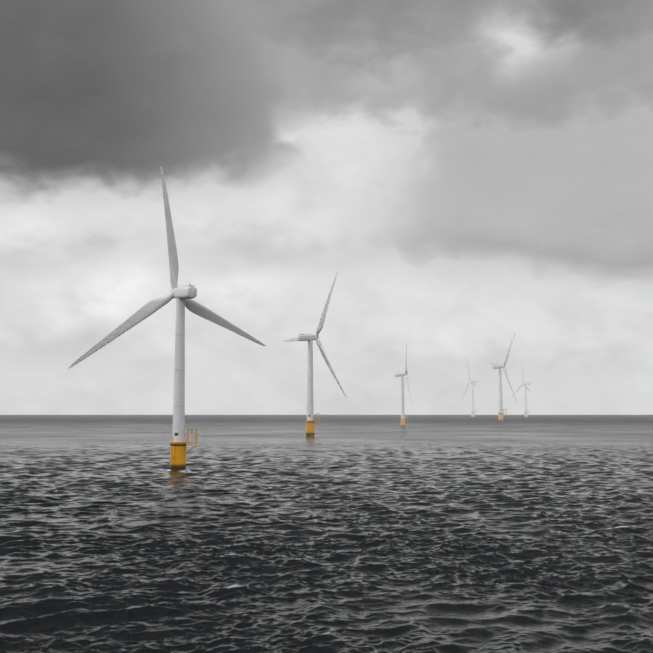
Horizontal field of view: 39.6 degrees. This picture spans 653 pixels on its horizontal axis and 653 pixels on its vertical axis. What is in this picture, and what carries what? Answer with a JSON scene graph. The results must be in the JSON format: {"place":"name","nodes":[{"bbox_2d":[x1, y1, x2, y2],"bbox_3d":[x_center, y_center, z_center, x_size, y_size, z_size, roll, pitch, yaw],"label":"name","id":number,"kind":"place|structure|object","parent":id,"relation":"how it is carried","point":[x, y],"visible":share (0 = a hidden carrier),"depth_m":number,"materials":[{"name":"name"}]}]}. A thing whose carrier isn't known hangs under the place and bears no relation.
{"place":"outdoors","nodes":[
{"label":"outdoors","id":0,"kind":"place"},
{"bbox_2d":[0,415,652,652],"bbox_3d":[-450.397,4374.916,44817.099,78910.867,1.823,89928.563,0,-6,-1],"label":"sea","id":1,"kind":"structure","parent":0,"point":[389,534],"depth_m":198.12,"materials":[{"name":"black liquid"}]},
{"bbox_2d":[68,167,265,470],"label":"turbine","id":2,"kind":"object","parent":1,"relation":"in","point":[184,296],"visible":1,"depth_m":432.01,"materials":[{"name":"white paint"}]},
{"bbox_2d":[282,271,346,435],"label":"turbine","id":3,"kind":"object","parent":1,"relation":"in","point":[310,420],"visible":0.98,"depth_m":1117.73,"materials":[{"name":"white paint"}]},
{"bbox_2d":[395,344,412,426],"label":"turbine","id":4,"kind":"object","parent":1,"relation":"in","point":[403,415],"visible":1,"depth_m":1987.31,"materials":[{"name":"white paint"}]},
{"bbox_2d":[461,357,477,416],"bbox_3d":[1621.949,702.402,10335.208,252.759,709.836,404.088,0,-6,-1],"label":"turbine","id":5,"kind":"object","parent":1,"relation":"in","point":[473,411],"visible":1,"depth_m":10233.85,"materials":[{"name":"white paint"}]},
{"bbox_2d":[489,334,516,420],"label":"turbine","id":6,"kind":"object","parent":1,"relation":"in","point":[499,366],"visible":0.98,"depth_m":3583.03,"materials":[{"name":"white paint"}]},
{"bbox_2d":[511,360,530,416],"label":"turbine","id":7,"kind":"object","parent":1,"relation":"in","point":[526,387],"visible":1,"depth_m":8958.95,"materials":[{"name":"white paint"}]},
{"bbox_2d":[0,0,652,414],"label":"sky","id":8,"kind":"structure","parent":0,"point":[472,176],"materials":[{"name":"grey"}]}
]}

